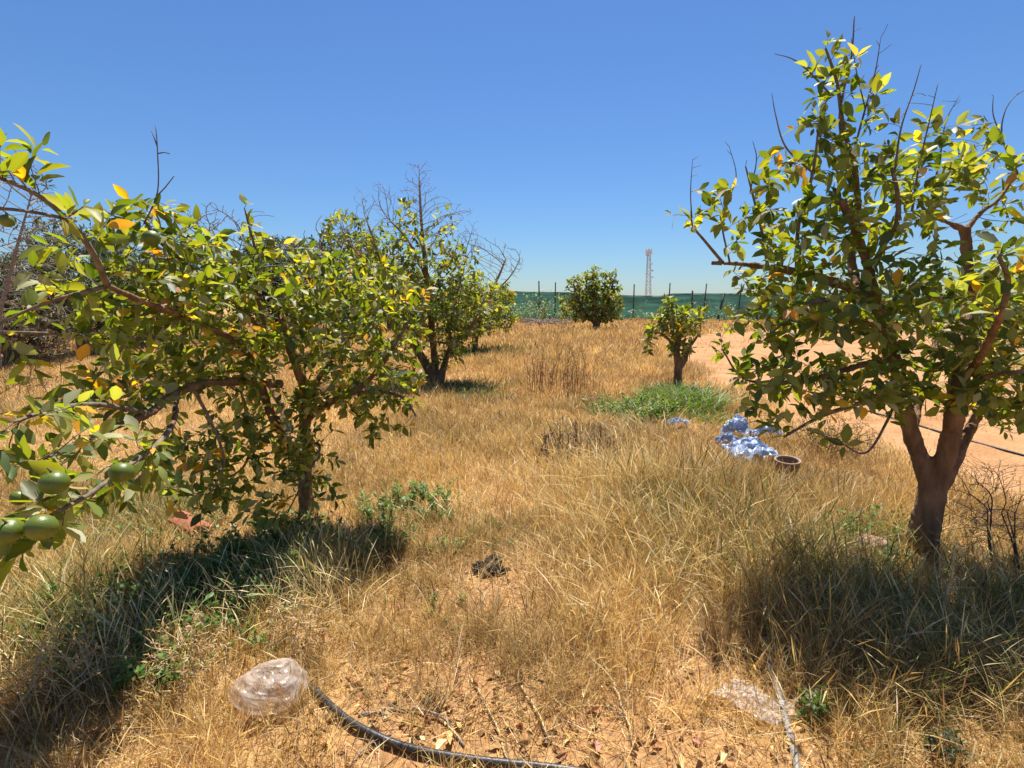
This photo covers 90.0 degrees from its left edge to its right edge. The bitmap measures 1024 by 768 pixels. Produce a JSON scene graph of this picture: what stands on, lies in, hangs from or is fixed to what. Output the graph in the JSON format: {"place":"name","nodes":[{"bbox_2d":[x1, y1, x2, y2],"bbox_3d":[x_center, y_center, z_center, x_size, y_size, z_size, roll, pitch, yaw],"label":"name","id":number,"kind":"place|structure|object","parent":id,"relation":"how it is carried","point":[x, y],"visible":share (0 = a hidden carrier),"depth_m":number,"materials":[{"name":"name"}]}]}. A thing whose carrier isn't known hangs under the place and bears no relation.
{"place":"outdoors","nodes":[
{"label":"outdoors","id":0,"kind":"place"},
{"bbox_2d":[66,344,510,542],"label":"dark green grass","id":1,"kind":"structure","parent":0,"point":[473,351],"depth_m":8.77,"materials":[{"name":"green plant"}]},
{"bbox_2d":[0,300,1023,767],"bbox_3d":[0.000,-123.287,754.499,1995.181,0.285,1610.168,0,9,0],"label":"ground","id":2,"kind":"structure","parent":0,"point":[492,752],"depth_m":2.05,"materials":[{"name":"orange soil"}]},
{"bbox_2d":[0,370,57,395],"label":"dry weed","id":3,"kind":"object","parent":2,"relation":"on","point":[24,386],"visible":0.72,"depth_m":8.23,"materials":[{"name":"beige plant"}]},
{"bbox_2d":[0,144,69,369],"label":"bare tree","id":4,"kind":"object","parent":2,"relation":"on","point":[8,276],"visible":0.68,"depth_m":10.91,"materials":[{"name":"brown plant"}]},
{"bbox_2d":[0,246,80,359],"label":"olive tree","id":5,"kind":"object","parent":2,"relation":"on","point":[7,262],"visible":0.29,"depth_m":12.67,"materials":[{"name":"green plant"}]},
{"bbox_2d":[0,290,81,364],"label":"bush","id":6,"kind":"object","parent":2,"relation":"on","point":[40,318],"visible":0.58,"depth_m":12.09,"materials":[{"name":"brown plant"}]},
{"bbox_2d":[0,627,108,724],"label":"dry weed","id":7,"kind":"object","parent":2,"relation":"on","point":[33,681],"visible":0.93,"depth_m":1.95,"materials":[{"name":"brown plant"}]},
{"bbox_2d":[0,217,142,348],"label":"olive tree","id":8,"kind":"object","parent":2,"relation":"on","point":[78,251],"visible":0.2,"depth_m":14.32,"materials":[{"name":"green plant"}]},
{"bbox_2d":[78,236,179,346],"bbox_3d":[-12.279,-3.003,16.696,3.124,3.781,2.907,0,9,0],"label":"olive tree","id":9,"kind":"object","parent":2,"relation":"on","point":[147,262],"visible":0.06,"depth_m":16.52,"materials":[{"name":"green plant"}]},
{"bbox_2d":[89,313,173,341],"bbox_3d":[-13.559,-2.140,17.855,3.447,1.672,3.278,6,11,31],"label":"bush","id":10,"kind":"object","parent":2,"relation":"on","point":[95,332],"visible":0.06,"depth_m":17.54,"materials":[{"name":"green plant"}]},
{"bbox_2d":[123,243,224,330],"bbox_3d":[-13.418,-3.734,20.563,3.921,3.913,3.574,0,9,0],"label":"olive tree","id":11,"kind":"object","parent":2,"relation":"on","point":[150,253],"depth_m":20.02,"materials":[{"name":"green plant"}]},
{"bbox_2d":[139,608,232,712],"bbox_3d":[-1.290,1.086,2.041,0.310,0.401,0.292,0,9,0],"label":"dry weed","id":12,"kind":"object","parent":2,"relation":"on","point":[179,642],"visible":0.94,"depth_m":2.02,"materials":[{"name":"beige plant"}]},
{"bbox_2d":[166,510,213,532],"bbox_3d":[-2.213,0.952,3.535,0.324,0.043,0.177,16,6,20],"label":"broken tile","id":13,"kind":"object","parent":2,"relation":"on","point":[175,520],"visible":0.5,"depth_m":3.49,"materials":[{"name":"ceramic"}]},
{"bbox_2d":[176,203,246,328],"bbox_3d":[-11.372,-4.236,19.536,2.840,5.260,2.416,0,9,0],"label":"bare tree","id":14,"kind":"object","parent":2,"relation":"on","point":[233,220],"visible":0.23,"depth_m":19.42,"materials":[{"name":"green plant"}]},
{"bbox_2d":[0,122,437,585],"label":"citrus tree","id":15,"kind":"object","parent":2,"relation":"on","point":[49,474],"visible":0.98,"depth_m":2.53,"materials":[{"name":"green plant"}]},
{"bbox_2d":[215,233,320,331],"bbox_3d":[-9.030,-3.681,19.715,4.556,4.106,4.380,0,9,0],"label":"olive tree","id":16,"kind":"object","parent":2,"relation":"on","point":[278,279],"visible":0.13,"depth_m":18.89,"materials":[{"name":"green plant"}]},
{"bbox_2d":[243,658,300,718],"bbox_3d":[-0.947,1.187,2.012,0.275,0.160,0.227,0,9,0],"label":"plastic bag","id":17,"kind":"object","parent":2,"relation":"on","point":[289,685],"visible":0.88,"depth_m":1.97,"materials":[{"name":"beige"}]},
{"bbox_2d":[259,584,335,677],"bbox_3d":[-0.949,1.085,2.274,0.341,0.344,0.305,0,9,0],"label":"dry weed","id":18,"kind":"object","parent":2,"relation":"on","point":[294,619],"visible":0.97,"depth_m":2.25,"materials":[{"name":"beige plant"}]},
{"bbox_2d":[298,211,381,349],"bbox_3d":[-4.995,-2.988,15.176,2.467,4.268,2.202,3,10,18],"label":"citrus tree","id":19,"kind":"object","parent":2,"relation":"on","point":[320,244],"visible":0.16,"depth_m":14.87,"materials":[{"name":"green plant"}]},
{"bbox_2d":[351,733,391,764],"bbox_3d":[-0.487,1.285,1.812,0.054,0.031,0.167,7,12,36],"label":"fallen stick","id":20,"kind":"object","parent":2,"relation":"on","point":[363,749],"visible":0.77,"depth_m":1.80,"materials":[{"name":"beige wood"}]},
{"bbox_2d":[357,262,425,327],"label":"olive tree","id":21,"kind":"object","parent":2,"relation":"on","point":[388,324],"visible":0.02,"depth_m":25.17,"materials":[{"name":"green plant"}]},
{"bbox_2d":[358,690,464,746],"bbox_3d":[-0.354,1.258,1.980,0.440,0.036,0.192,3,10,17],"label":"fallen stick","id":22,"kind":"object","parent":2,"relation":"on","point":[413,708],"visible":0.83,"depth_m":1.97,"materials":[{"name":"wood"}]},
{"bbox_2d":[323,161,512,382],"bbox_3d":[-1.739,-2.005,9.635,3.510,4.157,1.825,0,9,0],"label":"citrus tree","id":23,"kind":"object","parent":2,"relation":"on","point":[456,343],"visible":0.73,"depth_m":9.47,"materials":[{"name":"green plant"}]},
{"bbox_2d":[414,687,441,712],"bbox_3d":[-0.341,1.259,2.040,0.020,0.022,0.197,-8,12,-41],"label":"fallen stick","id":24,"kind":"object","parent":2,"relation":"on","point":[429,703],"visible":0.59,"depth_m":2.02,"materials":[{"name":"brown wood"}]},
{"bbox_2d":[305,680,583,767],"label":"irrigation hose","id":25,"kind":"object","parent":2,"relation":"on","point":[400,744],"visible":0.82,"depth_m":1.79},
{"bbox_2d":[0,477,942,695],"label":"green weeds","id":26,"kind":"object","parent":2,"relation":"on","point":[127,672],"visible":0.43,"depth_m":2.76,"materials":[{"name":"green plant"}]},
{"bbox_2d":[437,229,522,350],"bbox_3d":[-0.991,-2.645,15.181,2.660,3.701,1.926,0,9,0],"label":"citrus tree","id":27,"kind":"object","parent":2,"relation":"on","point":[497,315],"visible":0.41,"depth_m":14.99,"materials":[{"name":"green plant"}]},
{"bbox_2d":[469,677,506,757],"bbox_3d":[-0.091,1.267,1.971,0.018,0.031,0.438,-4,10,-21],"label":"fallen stick","id":28,"kind":"object","parent":2,"relation":"on","point":[491,717],"visible":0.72,"depth_m":1.93,"materials":[{"name":"brown wood"}]},
{"bbox_2d":[472,553,510,577],"bbox_3d":[-0.136,1.085,3.063,0.209,0.097,0.216,-8,12,-38],"label":"dung pile","id":29,"kind":"object","parent":2,"relation":"on","point":[489,569],"visible":0.75,"depth_m":3.02,"materials":[{"name":"brown"}]},
{"bbox_2d":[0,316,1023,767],"bbox_3d":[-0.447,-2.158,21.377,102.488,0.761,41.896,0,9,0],"label":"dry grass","id":30,"kind":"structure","parent":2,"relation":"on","point":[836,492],"depth_m":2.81,"materials":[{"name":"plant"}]},
{"bbox_2d":[721,436,777,461],"bbox_3d":[2.343,0.615,5.058,0.509,0.209,0.546,0,9,0],"label":"plastic sheet","id":31,"kind":"object","parent":30,"relation":"on","point":[748,443],"visible":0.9,"depth_m":4.95,"materials":[{"name":"blue"}]},
{"bbox_2d":[0,490,1023,767],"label":"leaf litter","id":32,"kind":"object","parent":2,"relation":"on","point":[566,738],"visible":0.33,"depth_m":1.94,"materials":[{"name":"brown plant"}]},
{"bbox_2d":[521,685,561,739],"bbox_3d":[0.110,1.256,1.988,0.069,0.030,0.273,-4,10,-22],"label":"fallen stick","id":33,"kind":"object","parent":2,"relation":"on","point":[540,717],"visible":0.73,"depth_m":1.93,"materials":[{"name":"beige wood"}]},
{"bbox_2d":[519,316,572,325],"bbox_3d":[1.720,-3.321,27.648,3.271,0.638,3.229,0,9,0],"label":"brush pile","id":34,"kind":"object","parent":2,"relation":"on","point":[538,321],"visible":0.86,"depth_m":27.34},
{"bbox_2d":[281,565,824,767],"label":"soil clods","id":35,"kind":"object","parent":2,"relation":"on","point":[472,705],"visible":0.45,"depth_m":1.96,"materials":[{"name":"brown soil"}]},
{"bbox_2d":[524,335,597,395],"bbox_3d":[0.829,-0.311,8.823,1.264,1.006,1.264,0,9,0],"label":"dry weed","id":36,"kind":"object","parent":2,"relation":"on","point":[541,368],"visible":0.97,"depth_m":8.76,"materials":[{"name":"brown plant"}]},
{"bbox_2d":[530,416,624,472],"bbox_3d":[0.627,0.563,4.917,0.899,0.554,0.721,0,9,0],"label":"dry weed","id":37,"kind":"object","parent":2,"relation":"on","point":[568,434],"visible":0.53,"depth_m":4.89,"materials":[{"name":"brown plant"}]},
{"bbox_2d":[558,264,625,328],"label":"citrus tree","id":38,"kind":"object","parent":2,"relation":"on","point":[606,299],"visible":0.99,"depth_m":24.59,"materials":[{"name":"green plant"}]},
{"bbox_2d":[598,655,635,763],"bbox_3d":[0.435,1.256,2.038,0.094,0.027,0.543,-1,9,-7],"label":"fallen stick","id":39,"kind":"object","parent":2,"relation":"on","point":[619,698],"visible":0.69,"depth_m":2.01,"materials":[{"name":"brown wood"}]},
{"bbox_2d":[645,249,652,295],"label":"lattice mast","id":40,"kind":"object","parent":2,"relation":"on","point":[648,251],"visible":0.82,"depth_m":156.03,"materials":[{"name":"metal"}]},
{"bbox_2d":[578,377,743,426],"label":"lush grass","id":41,"kind":"structure","parent":2,"relation":"on","point":[700,397],"depth_m":7.28,"materials":[{"name":"green plant"}]},
{"bbox_2d":[320,281,1023,320],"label":"net fence","id":42,"kind":"object","parent":2,"relation":"on","point":[653,304],"visible":0.19,"depth_m":37.44,"materials":[{"name":"green fabric"}]},
{"bbox_2d":[641,293,710,384],"bbox_3d":[2.857,-0.734,9.163,1.147,1.780,0.956,-2,10,-15],"label":"citrus tree","id":43,"kind":"object","parent":2,"relation":"on","point":[681,318],"visible":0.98,"depth_m":9.04,"materials":[{"name":"green plant"}]},
{"bbox_2d":[667,417,688,424],"bbox_3d":[2.098,0.470,6.481,0.291,0.100,0.159,0,9,0],"label":"plastic sheet","id":44,"kind":"object","parent":2,"relation":"on","point":[677,419],"visible":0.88,"depth_m":6.45,"materials":[{"name":"blue"}]},
{"bbox_2d":[419,289,954,322],"bbox_3d":[13.379,-5.296,34.785,46.002,2.379,7.229,0,9,0],"label":"fence","id":45,"kind":"object","parent":2,"relation":"on","point":[542,314],"visible":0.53,"depth_m":34.32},
{"bbox_2d":[714,432,739,443],"bbox_3d":[2.353,0.590,5.554,0.291,0.135,0.148,0,9,0],"label":"plastic sheet","id":46,"kind":"object","parent":2,"relation":"on","point":[727,436],"visible":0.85,"depth_m":5.54,"materials":[{"name":"blue"}]},
{"bbox_2d":[721,414,752,436],"bbox_3d":[2.554,0.473,5.812,0.339,0.260,0.299,0,9,0],"label":"plastic sheet","id":47,"kind":"object","parent":2,"relation":"on","point":[737,422],"visible":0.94,"depth_m":5.77,"materials":[{"name":"blue"}]},
{"bbox_2d":[712,677,796,721],"bbox_3d":[0.961,1.261,2.041,0.276,0.045,0.165,9,13,44],"label":"plastic scrap","id":48,"kind":"object","parent":2,"relation":"on","point":[737,681],"visible":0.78,"depth_m":2.05,"materials":[{"name":"beige"}]},
{"bbox_2d":[752,424,782,436],"bbox_3d":[2.890,0.527,5.820,0.390,0.170,0.173,0,9,0],"label":"plastic sheet","id":49,"kind":"object","parent":2,"relation":"on","point":[758,431],"visible":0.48,"depth_m":5.78,"materials":[{"name":"blue"}]},
{"bbox_2d":[761,636,800,767],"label":"grey pipe","id":50,"kind":"object","parent":2,"relation":"on","point":[795,759],"visible":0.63,"depth_m":1.97,"materials":[{"name":"grey plastic"}]},
{"bbox_2d":[774,455,801,481],"bbox_3d":[2.446,0.768,4.557,0.218,0.210,0.218,-6,14,-16],"label":"clay pot","id":51,"kind":"object","parent":2,"relation":"on","point":[797,462],"visible":0.69,"depth_m":4.52,"materials":[{"name":"ceramic"}]},
{"bbox_2d":[794,683,832,726],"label":"weed plant","id":52,"kind":"object","parent":2,"relation":"on","point":[815,702],"visible":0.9,"depth_m":1.95,"materials":[{"name":"green plant"}]},
{"bbox_2d":[788,413,883,454],"bbox_3d":[3.240,0.528,5.151,0.815,0.483,0.806,0,9,0],"label":"dry weed","id":53,"kind":"object","parent":2,"relation":"on","point":[838,436],"visible":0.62,"depth_m":5.09,"materials":[{"name":"brown plant"}]},
{"bbox_2d":[664,16,1023,567],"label":"citrus tree","id":54,"kind":"object","parent":2,"relation":"on","point":[963,336],"visible":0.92,"depth_m":2.76,"materials":[{"name":"green plant"}]},
{"bbox_2d":[853,534,886,554],"bbox_3d":[2.305,1.036,3.274,0.235,0.141,0.173,0,9,0],"label":"stone","id":55,"kind":"object","parent":2,"relation":"on","point":[873,543],"visible":0.15,"depth_m":3.23,"materials":[{"name":"stone"}]},
{"bbox_2d":[915,723,975,764],"bbox_3d":[1.526,1.276,1.816,0.162,0.149,0.148,0,9,0],"label":"weed plant","id":56,"kind":"object","parent":2,"relation":"on","point":[948,734],"visible":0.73,"depth_m":1.80,"materials":[{"name":"green plant"}]},
{"bbox_2d":[926,537,979,631],"bbox_3d":[2.082,0.973,2.420,0.186,0.539,0.247,3,10,16],"label":"thorny weed","id":57,"kind":"object","parent":2,"relation":"on","point":[948,585],"visible":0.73,"depth_m":2.41,"materials":[{"name":"plant"}]},
{"bbox_2d":[946,465,1023,576],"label":"dead shrub","id":58,"kind":"object","parent":2,"relation":"on","point":[1015,549],"visible":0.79,"depth_m":3.03,"materials":[{"name":"brown wood"}]},
{"bbox_2d":[946,499,1023,539],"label":"dead branch","id":59,"kind":"object","parent":2,"relation":"on","point":[993,524],"visible":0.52,"depth_m":3.52,"materials":[{"name":"brown wood"}]},
{"bbox_2d":[958,454,1023,491],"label":"dry weed","id":60,"kind":"object","parent":2,"relation":"on","point":[969,476],"visible":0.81,"depth_m":4.21,"materials":[{"name":"brown plant"}]},
{"bbox_2d":[0,396,1023,748],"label":"tall grass","id":61,"kind":"structure","parent":0,"point":[92,608],"depth_m":2.58,"materials":[{"name":"plant"}]},
{"bbox_2d":[0,0,1023,299],"label":"sky","id":62,"kind":"structure","parent":0,"point":[568,130],"materials":[{"name":"blue"}]},
{"bbox_2d":[666,326,1023,506],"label":"dirt road","id":63,"kind":"structure","parent":0,"point":[989,435],"depth_m":7.09,"materials":[{"name":"beige soil"}]},
{"bbox_2d":[789,385,1023,455],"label":"drip line","id":64,"kind":"object","parent":63,"relation":"on","point":[1005,450],"visible":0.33,"depth_m":5.65,"materials":[{"name":"black plastic"}]}
]}

